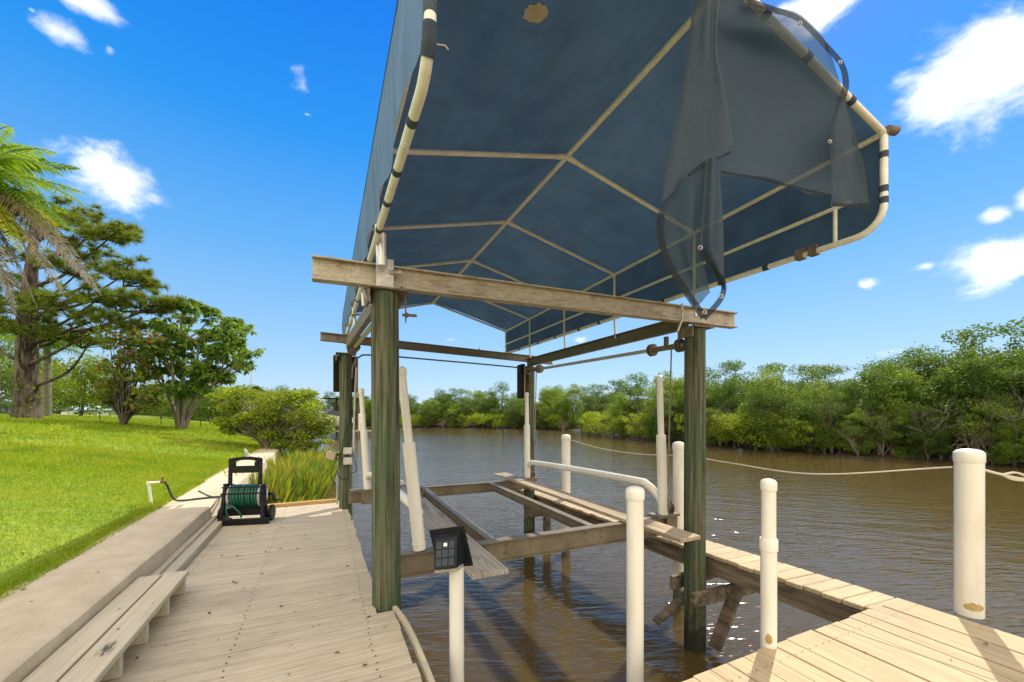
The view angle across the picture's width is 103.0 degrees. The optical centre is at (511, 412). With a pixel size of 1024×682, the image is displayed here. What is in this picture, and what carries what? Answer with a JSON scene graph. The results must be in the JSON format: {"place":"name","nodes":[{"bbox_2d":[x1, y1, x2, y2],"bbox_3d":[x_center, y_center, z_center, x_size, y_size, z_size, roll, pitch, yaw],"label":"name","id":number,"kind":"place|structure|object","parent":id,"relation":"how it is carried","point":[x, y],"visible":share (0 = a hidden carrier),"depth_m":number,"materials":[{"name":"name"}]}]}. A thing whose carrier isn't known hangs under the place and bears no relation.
{"place":"outdoors","nodes":[
{"label":"outdoors","id":0,"kind":"place"},
{"bbox_2d":[0,413,274,600],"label":"lawn","id":1,"kind":"structure","parent":0,"point":[34,550],"depth_m":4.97,"materials":[{"name":"plant"}]},
{"bbox_2d":[0,337,68,401],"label":"broad tree","id":2,"kind":"object","parent":1,"relation":"on","point":[4,386],"visible":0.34,"depth_m":27.63,"materials":[{"name":"green plant"}]},
{"bbox_2d":[0,351,83,405],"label":"broad tree","id":3,"kind":"object","parent":1,"relation":"on","point":[11,363],"visible":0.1,"depth_m":33.37,"materials":[{"name":"green plant"}]},
{"bbox_2d":[1,372,98,413],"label":"broad tree","id":4,"kind":"object","parent":1,"relation":"on","point":[65,396],"visible":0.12,"depth_m":35.61,"materials":[{"name":"green plant"}]},
{"bbox_2d":[0,124,100,317],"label":"palm tree","id":5,"kind":"object","parent":1,"relation":"on","point":[13,200],"visible":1,"depth_m":9.82,"materials":[{"name":"green plant"}]},
{"bbox_2d":[0,333,102,416],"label":"palm tree","id":6,"kind":"object","parent":1,"relation":"on","point":[46,407],"visible":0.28,"depth_m":20.91,"materials":[{"name":"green plant"}]},
{"bbox_2d":[12,351,139,415],"bbox_3d":[-25.255,-1.569,24.029,5.648,4.257,4.718,0,0,-25],"label":"broad tree","id":7,"kind":"object","parent":1,"relation":"on","point":[93,378],"visible":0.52,"depth_m":23.62,"materials":[{"name":"green plant"}]},
{"bbox_2d":[0,189,189,418],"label":"pine tree","id":8,"kind":"object","parent":1,"relation":"on","point":[29,329],"visible":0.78,"depth_m":17.57,"materials":[{"name":"green plant"}]},
{"bbox_2d":[83,316,170,424],"bbox_3d":[-16.191,-1.817,17.407,3.994,5.056,2.652,0,0,5],"label":"red leaf tree","id":9,"kind":"object","parent":1,"relation":"on","point":[124,406],"visible":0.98,"depth_m":17.12,"materials":[{"name":"green plant"}]},
{"bbox_2d":[0,448,281,681],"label":"seawall","id":10,"kind":"object","parent":1,"relation":"on","point":[70,598],"visible":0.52,"depth_m":3.07,"materials":[{"name":"concrete"}]},
{"bbox_2d":[129,377,219,416],"bbox_3d":[-27.026,-1.139,32.918,6.075,3.696,7.441,0,0,-25],"label":"hedge bush","id":11,"kind":"object","parent":1,"relation":"on","point":[159,398],"visible":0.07,"depth_m":31.72,"materials":[{"name":"green plant"}]},
{"bbox_2d":[125,298,266,428],"bbox_3d":[-14.380,-2.224,18.948,7.404,6.376,4.145,0,0,7],"label":"umbrella tree","id":12,"kind":"object","parent":1,"relation":"on","point":[222,335],"visible":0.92,"depth_m":18.35,"materials":[{"name":"green plant"}]},
{"bbox_2d":[154,386,252,420],"bbox_3d":[-22.387,-0.621,30.225,6.110,3.265,7.109,0,0,28],"label":"hedge bush","id":13,"kind":"object","parent":1,"relation":"on","point":[200,410],"visible":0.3,"depth_m":28.82,"materials":[{"name":"green plant"}]},
{"bbox_2d":[204,384,338,451],"bbox_3d":[-8.858,0.200,14.916,3.350,2.534,4.934,0,0,-54],"label":"shore bush","id":14,"kind":"object","parent":1,"relation":"on","point":[259,417],"visible":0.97,"depth_m":14.28,"materials":[{"name":"green plant"}]},
{"bbox_2d":[0,0,1023,412],"label":"sky","id":15,"kind":"structure","parent":0,"point":[237,134],"materials":[{"name":"blue"}]},
{"bbox_2d":[4,413,1023,465],"bbox_3d":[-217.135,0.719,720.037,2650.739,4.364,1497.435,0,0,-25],"label":"river bank","id":16,"kind":"structure","parent":0,"point":[729,443],"depth_m":30.35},
{"bbox_2d":[322,389,338,416],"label":"mangrove tree","id":17,"kind":"object","parent":16,"relation":"on","point":[331,402],"visible":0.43,"depth_m":85.46,"materials":[{"name":"green plant"}]},
{"bbox_2d":[418,404,437,427],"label":"mangrove tree","id":18,"kind":"object","parent":16,"relation":"on","point":[430,414],"visible":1,"depth_m":69.97,"materials":[{"name":"green plant"}]},
{"bbox_2d":[417,398,440,426],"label":"mangrove tree","id":19,"kind":"object","parent":16,"relation":"on","point":[434,404],"visible":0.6,"depth_m":71.80,"materials":[{"name":"green plant"}]},
{"bbox_2d":[431,389,456,424],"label":"mangrove tree","id":20,"kind":"object","parent":16,"relation":"on","point":[441,393],"visible":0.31,"depth_m":74.96,"materials":[{"name":"green plant"}]},
{"bbox_2d":[444,388,475,421],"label":"mangrove tree","id":21,"kind":"object","parent":16,"relation":"on","point":[461,399],"visible":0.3,"depth_m":74.55,"materials":[{"name":"green plant"}]},
{"bbox_2d":[464,390,487,425],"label":"mangrove tree","id":22,"kind":"object","parent":16,"relation":"on","point":[481,395],"visible":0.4,"depth_m":72.86,"materials":[{"name":"green plant"}]},
{"bbox_2d":[474,393,502,426],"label":"mangrove tree","id":23,"kind":"object","parent":16,"relation":"on","point":[487,403],"visible":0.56,"depth_m":69.02,"materials":[{"name":"green plant"}]},
{"bbox_2d":[483,379,515,425],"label":"mangrove tree","id":24,"kind":"object","parent":16,"relation":"on","point":[502,388],"visible":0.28,"depth_m":70.90,"materials":[{"name":"green plant"}]},
{"bbox_2d":[537,387,569,426],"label":"mangrove tree","id":25,"kind":"object","parent":16,"relation":"on","point":[552,393],"visible":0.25,"depth_m":67.14,"materials":[{"name":"green plant"}]},
{"bbox_2d":[558,397,577,429],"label":"mangrove tree","id":26,"kind":"object","parent":16,"relation":"on","point":[566,406],"visible":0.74,"depth_m":60.78,"materials":[{"name":"green plant"}]},
{"bbox_2d":[550,382,586,427],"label":"mangrove tree","id":27,"kind":"object","parent":16,"relation":"on","point":[572,392],"visible":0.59,"depth_m":62.03,"materials":[{"name":"green plant"}]},
{"bbox_2d":[576,411,613,435],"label":"mangrove bush","id":28,"kind":"object","parent":16,"relation":"on","point":[589,416],"visible":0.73,"depth_m":45.23,"materials":[{"name":"green plant"}]},
{"bbox_2d":[579,384,618,429],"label":"mangrove tree","id":29,"kind":"object","parent":16,"relation":"on","point":[600,399],"visible":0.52,"depth_m":50.49,"materials":[{"name":"green plant"}]},
{"bbox_2d":[592,414,634,437],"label":"mangrove bush","id":30,"kind":"object","parent":16,"relation":"on","point":[610,427],"visible":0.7,"depth_m":41.78,"materials":[{"name":"green plant"}]},
{"bbox_2d":[605,392,640,435],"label":"mangrove tree","id":31,"kind":"object","parent":16,"relation":"on","point":[614,410],"visible":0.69,"depth_m":41.93,"materials":[{"name":"green plant"}]},
{"bbox_2d":[603,370,652,425],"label":"mangrove tree","id":32,"kind":"object","parent":16,"relation":"on","point":[622,386],"visible":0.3,"depth_m":51.79,"materials":[{"name":"green plant"}]},
{"bbox_2d":[619,386,654,434],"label":"mangrove tree","id":33,"kind":"object","parent":16,"relation":"on","point":[637,395],"visible":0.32,"depth_m":42.24,"materials":[{"name":"green plant"}]},
{"bbox_2d":[623,410,656,439],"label":"mangrove bush","id":34,"kind":"object","parent":16,"relation":"on","point":[642,425],"visible":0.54,"depth_m":37.72,"materials":[{"name":"green plant"}]},
{"bbox_2d":[641,370,683,437],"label":"mangrove tree","id":35,"kind":"object","parent":16,"relation":"on","point":[676,389],"visible":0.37,"depth_m":37.36,"materials":[{"name":"green plant"}]},
{"bbox_2d":[665,382,714,440],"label":"mangrove tree","id":36,"kind":"object","parent":16,"relation":"on","point":[677,409],"visible":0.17,"depth_m":34.64,"materials":[{"name":"green plant"}]},
{"bbox_2d":[706,407,727,445],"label":"mangrove tree","id":37,"kind":"object","parent":16,"relation":"on","point":[709,440],"visible":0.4,"depth_m":31.32,"materials":[{"name":"green plant"}]},
{"bbox_2d":[706,374,741,439],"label":"mangrove tree","id":38,"kind":"object","parent":16,"relation":"on","point":[718,389],"visible":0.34,"depth_m":32.62,"materials":[{"name":"green plant"}]},
{"bbox_2d":[706,359,759,436],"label":"mangrove tree","id":39,"kind":"object","parent":16,"relation":"on","point":[730,364],"visible":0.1,"depth_m":35.70,"materials":[{"name":"green plant"}]},
{"bbox_2d":[708,411,759,447],"bbox_3d":[16.500,1.278,30.135,4.326,3.057,3.263,0,0,-19],"label":"mangrove bush","id":40,"kind":"object","parent":16,"relation":"on","point":[728,435],"visible":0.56,"depth_m":29.97,"materials":[{"name":"green plant"}]},
{"bbox_2d":[718,381,759,444],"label":"mangrove tree","id":41,"kind":"object","parent":16,"relation":"on","point":[734,403],"visible":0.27,"depth_m":31.38,"materials":[{"name":"green plant"}]},
{"bbox_2d":[731,364,796,445],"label":"mangrove tree","id":42,"kind":"object","parent":16,"relation":"on","point":[768,378],"visible":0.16,"depth_m":29.86,"materials":[{"name":"green plant"}]},
{"bbox_2d":[741,362,808,404],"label":"mangrove tree","id":43,"kind":"object","parent":16,"relation":"on","point":[767,366],"visible":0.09,"depth_m":39.16,"materials":[{"name":"green plant"}]},
{"bbox_2d":[739,375,817,450],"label":"mangrove tree","id":44,"kind":"object","parent":16,"relation":"on","point":[769,399],"visible":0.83,"depth_m":27.31,"materials":[{"name":"green plant"}]},
{"bbox_2d":[748,414,816,450],"bbox_3d":[18.358,1.394,27.622,3.033,2.747,4.021,0,0,-5],"label":"mangrove bush","id":45,"kind":"object","parent":16,"relation":"on","point":[778,440],"visible":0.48,"depth_m":26.79,"materials":[{"name":"green plant"}]},
{"bbox_2d":[782,418,835,452],"bbox_3d":[19.607,1.487,26.711,4.012,2.497,3.026,0,0,-9],"label":"mangrove bush","id":46,"kind":"object","parent":16,"relation":"on","point":[808,436],"visible":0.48,"depth_m":26.24,"materials":[{"name":"green plant"}]},
{"bbox_2d":[786,378,840,446],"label":"mangrove tree","id":47,"kind":"object","parent":16,"relation":"on","point":[802,395],"visible":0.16,"depth_m":28.03,"materials":[{"name":"green plant"}]},
{"bbox_2d":[774,363,853,438],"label":"mangrove tree","id":48,"kind":"object","parent":16,"relation":"on","point":[825,371],"visible":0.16,"depth_m":31.21,"materials":[{"name":"green plant"}]},
{"bbox_2d":[792,364,860,414],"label":"mangrove tree","id":49,"kind":"object","parent":16,"relation":"on","point":[829,376],"visible":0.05,"depth_m":36.13,"materials":[{"name":"green plant"}]},
{"bbox_2d":[796,388,859,452],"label":"mangrove tree","id":50,"kind":"object","parent":16,"relation":"on","point":[820,406],"visible":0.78,"depth_m":25.69,"materials":[{"name":"green plant"}]},
{"bbox_2d":[811,425,865,453],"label":"mangrove bush","id":51,"kind":"object","parent":16,"relation":"on","point":[838,444],"visible":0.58,"depth_m":25.28,"materials":[{"name":"green plant"}]},
{"bbox_2d":[816,380,872,448],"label":"mangrove tree","id":52,"kind":"object","parent":16,"relation":"on","point":[847,398],"visible":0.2,"depth_m":26.57,"materials":[{"name":"green plant"}]},
{"bbox_2d":[834,408,887,454],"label":"mangrove tree","id":53,"kind":"object","parent":16,"relation":"on","point":[864,417],"visible":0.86,"depth_m":24.31,"materials":[{"name":"green plant"}]},
{"bbox_2d":[859,410,903,454],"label":"mangrove tree","id":54,"kind":"object","parent":16,"relation":"on","point":[877,447],"visible":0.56,"depth_m":24.20,"materials":[{"name":"green plant"}]},
{"bbox_2d":[830,357,938,450],"bbox_3d":[23.015,-0.462,25.799,5.354,6.308,4.885,0,0,17],"label":"mangrove tree","id":55,"kind":"object","parent":16,"relation":"on","point":[864,377],"visible":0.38,"depth_m":25.18,"materials":[{"name":"green plant"}]},
{"bbox_2d":[843,367,947,452],"bbox_3d":[23.794,-0.052,25.073,5.067,5.519,5.035,0,0,-10],"label":"mangrove tree","id":56,"kind":"object","parent":16,"relation":"on","point":[909,374],"visible":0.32,"depth_m":24.38,"materials":[{"name":"green plant"}]},
{"bbox_2d":[869,396,923,458],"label":"mangrove tree","id":57,"kind":"object","parent":16,"relation":"on","point":[895,435],"visible":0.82,"depth_m":23.36,"materials":[{"name":"green plant"}]},
{"bbox_2d":[853,349,944,415],"bbox_3d":[26.514,-0.851,27.147,5.697,7.154,5.871,0,0,14],"label":"mangrove tree","id":58,"kind":"object","parent":16,"relation":"on","point":[900,362],"visible":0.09,"depth_m":26.88,"materials":[{"name":"green plant"}]},
{"bbox_2d":[891,403,945,457],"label":"mangrove tree","id":59,"kind":"object","parent":16,"relation":"on","point":[909,422],"visible":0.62,"depth_m":22.64,"materials":[{"name":"green plant"}]},
{"bbox_2d":[863,341,988,437],"bbox_3d":[26.677,-1.053,26.341,7.139,7.602,6.514,0,0,0],"label":"mangrove tree","id":60,"kind":"object","parent":16,"relation":"on","point":[930,361],"visible":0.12,"depth_m":25.85,"materials":[{"name":"green plant"}]},
{"bbox_2d":[898,383,966,452],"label":"mangrove tree","id":61,"kind":"object","parent":16,"relation":"on","point":[935,400],"visible":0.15,"depth_m":23.54,"materials":[{"name":"green plant"}]},
{"bbox_2d":[916,416,971,459],"bbox_3d":[22.971,1.323,21.709,2.275,2.464,2.036,0,0,-26],"label":"bush","id":62,"kind":"object","parent":16,"relation":"on","point":[938,450],"visible":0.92,"depth_m":21.67,"materials":[{"name":"green plant"}]},
{"bbox_2d":[905,361,993,447],"bbox_3d":[25.138,-0.190,23.340,4.414,5.711,4.027,0,0,22],"label":"mangrove tree","id":63,"kind":"object","parent":16,"relation":"on","point":[949,379],"visible":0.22,"depth_m":22.75,"materials":[{"name":"green plant"}]},
{"bbox_2d":[906,342,1023,454],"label":"mangrove tree","id":64,"kind":"object","parent":16,"relation":"on","point":[982,361],"visible":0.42,"depth_m":22.01,"materials":[{"name":"green plant"}]},
{"bbox_2d":[907,317,1023,447],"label":"mangrove tree","id":65,"kind":"object","parent":16,"relation":"on","point":[971,335],"visible":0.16,"depth_m":24.45,"materials":[{"name":"green plant"}]},
{"bbox_2d":[938,397,1010,461],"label":"mangrove tree","id":66,"kind":"object","parent":16,"relation":"on","point":[976,441],"visible":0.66,"depth_m":20.66,"materials":[{"name":"green plant"}]},
{"bbox_2d":[935,364,1022,457],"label":"mangrove tree","id":67,"kind":"object","parent":16,"relation":"on","point":[981,379],"visible":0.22,"depth_m":21.62,"materials":[{"name":"green plant"}]},
{"bbox_2d":[953,394,1023,463],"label":"mangrove tree","id":68,"kind":"object","parent":16,"relation":"on","point":[992,452],"visible":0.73,"depth_m":20.11,"materials":[{"name":"green plant"}]},
{"bbox_2d":[976,360,1023,461],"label":"mangrove tree","id":69,"kind":"object","parent":16,"relation":"on","point":[1012,387],"visible":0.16,"depth_m":20.61,"materials":[{"name":"green plant"}]},
{"bbox_2d":[981,349,1023,423],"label":"mangrove tree","id":70,"kind":"object","parent":16,"relation":"on","point":[1010,383],"visible":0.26,"depth_m":20.74,"materials":[{"name":"green plant"}]},
{"bbox_2d":[254,425,1023,681],"bbox_3d":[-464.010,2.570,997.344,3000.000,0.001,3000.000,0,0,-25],"label":"water","id":71,"kind":"structure","parent":0,"point":[556,617],"depth_m":7.66,"materials":[{"name":"brown liquid"}]},
{"bbox_2d":[101,498,434,681],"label":"wooden dock","id":72,"kind":"object","parent":71,"relation":"on","point":[240,623],"visible":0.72,"depth_m":3.03,"materials":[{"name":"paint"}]},
{"bbox_2d":[22,570,188,681],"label":"bench","id":73,"kind":"object","parent":72,"relation":"on","point":[140,602],"visible":1,"depth_m":2.45,"materials":[{"name":"paint"}]},
{"bbox_2d":[217,457,280,525],"bbox_3d":[-3.598,1.050,5.617,0.786,0.900,0.372,0,0,-12],"label":"hose reel","id":74,"kind":"object","parent":72,"relation":"on","point":[240,500],"visible":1,"depth_m":5.53,"materials":[{"name":"black plastic"}]},
{"bbox_2d":[214,445,338,503],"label":"reeds","id":75,"kind":"object","parent":71,"relation":"on","point":[296,475],"visible":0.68,"depth_m":9.74,"materials":[{"name":"plant"}]},
{"bbox_2d":[339,354,352,519],"bbox_3d":[-2.649,1.220,6.489,0.203,4.300,0.198,0,0,-25],"label":"wooden piling","id":76,"kind":"object","parent":71,"relation":"in","point":[345,393],"visible":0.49,"depth_m":6.40,"materials":[{"name":"wood"}]},
{"bbox_2d":[331,367,356,503],"bbox_3d":[-2.616,0.363,6.409,0.414,2.158,0.149,0,0,0],"label":"wire conduit","id":77,"kind":"object","parent":76,"relation":"attached to","point":[353,412],"visible":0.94,"depth_m":6.36,"materials":[{"name":"black plastic"}]},
{"bbox_2d":[333,355,357,392],"bbox_3d":[-2.760,-0.646,6.756,0.381,0.604,0.060,0,0,-33],"label":"motor cover","id":78,"kind":"object","parent":76,"relation":"attached to","point":[335,376],"visible":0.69,"depth_m":6.66,"materials":[{"name":"plastic"}]},
{"bbox_2d":[322,398,370,436],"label":"dock","id":79,"kind":"object","parent":71,"relation":"in","point":[358,424],"visible":0.37,"depth_m":43.72,"materials":[{"name":"white wood"}]},
{"bbox_2d":[371,289,400,626],"bbox_3d":[-0.991,1.212,3.224,0.241,4.315,0.220,0,0,-25],"label":"wooden piling","id":80,"kind":"object","parent":71,"relation":"in","point":[385,469],"visible":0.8,"depth_m":3.13,"materials":[{"name":"wood"}]},
{"bbox_2d":[312,255,737,510],"bbox_3d":[-0.234,-0.039,5.516,4.374,2.338,4.060,0,0,-25],"label":"lift","id":81,"kind":"object","parent":80,"relation":"on","point":[402,282],"visible":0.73,"depth_m":4.01,"materials":[{"name":"metal"}]},
{"bbox_2d":[351,354,525,386],"bbox_3d":[-1.135,-0.719,7.064,3.086,0.439,0.101,0,0,-26],"label":"conduit","id":82,"kind":"object","parent":81,"relation":"attached to","point":[434,360],"visible":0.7,"depth_m":6.98,"materials":[{"name":"metal"}]},
{"bbox_2d":[517,364,524,398],"bbox_3d":[0.173,-0.599,7.753,0.081,0.644,0.270,0,0,-17],"label":"motor cover","id":83,"kind":"object","parent":81,"relation":"attached to","point":[520,382],"visible":0.98,"depth_m":7.66,"materials":[{"name":"plastic"}]},
{"bbox_2d":[348,366,699,579],"bbox_3d":[-0.235,0.487,5.482,3.481,1.866,4.580,0,0,-25],"label":"lift cradle","id":84,"kind":"object","parent":81,"relation":"hanging from","point":[489,553],"visible":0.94,"depth_m":4.53,"materials":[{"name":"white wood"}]},
{"bbox_2d":[342,0,900,357],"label":"boat canopy","id":85,"kind":"object","parent":81,"relation":"on","point":[525,141],"visible":0.81,"depth_m":3.32,"materials":[{"name":"blue fabric"}]},
{"bbox_2d":[656,0,869,319],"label":"curtain","id":86,"kind":"object","parent":85,"relation":"hanging from","point":[764,92],"visible":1,"depth_m":2.30,"materials":[{"name":"fabric"}]},
{"bbox_2d":[429,525,472,681],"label":"solar light post","id":87,"kind":"object","parent":71,"relation":"in","point":[452,556],"visible":1,"depth_m":2.58,"materials":[{"name":"white plastic"}]},
{"bbox_2d":[502,397,523,428],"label":"mangrove tree","id":88,"kind":"object","parent":71,"relation":"on","point":[514,420],"visible":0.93,"depth_m":64.01,"materials":[{"name":"green plant"}]},
{"bbox_2d":[524,372,534,533],"bbox_3d":[0.333,1.255,7.821,0.215,4.230,0.214,0,0,-25],"label":"wooden piling","id":89,"kind":"object","parent":71,"relation":"in","point":[529,525],"visible":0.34,"depth_m":7.73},
{"bbox_2d":[561,434,570,555],"bbox_3d":[0.978,1.778,7.381,0.169,2.785,0.169,0,0,-25],"label":"pvc post","id":90,"kind":"object","parent":71,"relation":"in","point":[565,460],"visible":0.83,"depth_m":7.31,"materials":[{"name":"plastic"}]},
{"bbox_2d":[625,486,644,681],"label":"pvc post","id":91,"kind":"object","parent":71,"relation":"in","point":[635,497],"visible":1,"depth_m":2.60,"materials":[{"name":"plastic"}]},
{"bbox_2d":[642,410,667,441],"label":"mangrove tree","id":92,"kind":"object","parent":71,"relation":"on","point":[652,424],"visible":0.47,"depth_m":35.73,"materials":[{"name":"green plant"}]},
{"bbox_2d":[646,397,683,442],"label":"mangrove tree","id":93,"kind":"object","parent":71,"relation":"on","point":[672,425],"visible":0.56,"depth_m":34.16,"materials":[{"name":"green plant"}]},
{"bbox_2d":[672,441,683,607],"bbox_3d":[2.220,1.775,5.422,0.155,2.790,0.155,0,0,-25],"label":"pvc post","id":94,"kind":"object","parent":71,"relation":"in","point":[678,474],"visible":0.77,"depth_m":5.36,"materials":[{"name":"plastic"}]},
{"bbox_2d":[684,327,705,652],"bbox_3d":[2.006,1.228,4.464,0.226,4.285,0.225,0,0,-25],"label":"wooden piling","id":95,"kind":"object","parent":71,"relation":"in","point":[695,472],"visible":0.88,"depth_m":4.37,"materials":[{"name":"wood"}]},
{"bbox_2d":[512,489,899,652],"bbox_3d":[1.437,2.364,6.181,1.081,1.613,6.798,0,0,-25],"label":"catwalk","id":96,"kind":"object","parent":71,"relation":"in","point":[828,598],"visible":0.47,"depth_m":4.30,"materials":[{"name":"brown wood"}]},
{"bbox_2d":[718,410,780,449],"bbox_3d":[16.931,1.208,28.736,3.505,3.246,4.647,0,0,-29],"label":"mangrove bush","id":97,"kind":"object","parent":71,"relation":"on","point":[750,437],"visible":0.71,"depth_m":28.35,"materials":[{"name":"green plant"}]},
{"bbox_2d":[809,397,877,452],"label":"tree","id":98,"kind":"object","parent":71,"relation":"on","point":[840,418],"visible":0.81,"depth_m":25.26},
{"bbox_2d":[683,599,1023,681],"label":"dock","id":99,"kind":"object","parent":71,"relation":"in","point":[900,640],"visible":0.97,"depth_m":2.53,"materials":[{"name":"wood"}]},
{"bbox_2d":[759,478,777,648],"bbox_3d":[1.663,1.798,2.637,0.106,2.745,0.106,0,0,-25],"label":"pvc post","id":100,"kind":"object","parent":99,"relation":"on","point":[768,543],"visible":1,"depth_m":2.60,"materials":[{"name":"plastic"}]},
{"bbox_2d":[953,448,985,618],"bbox_3d":[3.410,0.882,3.036,0.166,1.234,0.166,0,0,-25],"label":"pvc post","id":101,"kind":"object","parent":99,"relation":"on","point":[969,532],"visible":1,"depth_m":2.98,"materials":[{"name":"plastic"}]},
{"bbox_2d":[706,458,952,474],"bbox_3d":[2.683,0.491,4.164,0.296,0.174,2.514,0,0,-25],"label":"rope","id":102,"kind":"object","parent":101,"relation":"attached to","point":[837,473],"visible":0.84,"depth_m":3.56,"materials":[{"name":"fabric"}]},
{"bbox_2d":[985,469,1023,481],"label":"rope","id":103,"kind":"object","parent":101,"relation":"attached to","point":[1008,476],"visible":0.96,"depth_m":2.98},
{"bbox_2d":[907,397,963,458],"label":"tree","id":104,"kind":"object","parent":71,"relation":"on","point":[927,456],"visible":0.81,"depth_m":22.20,"materials":[{"name":"plant"}]},
{"bbox_2d":[959,384,1023,464],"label":"tree","id":105,"kind":"object","parent":71,"relation":"on","point":[984,410],"visible":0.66,"depth_m":19.51,"materials":[{"name":"plant"}]},
{"bbox_2d":[988,421,1023,465],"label":"mangrove tree","id":106,"kind":"object","parent":71,"relation":"on","point":[1015,452],"visible":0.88,"depth_m":19.48,"materials":[{"name":"green plant"}]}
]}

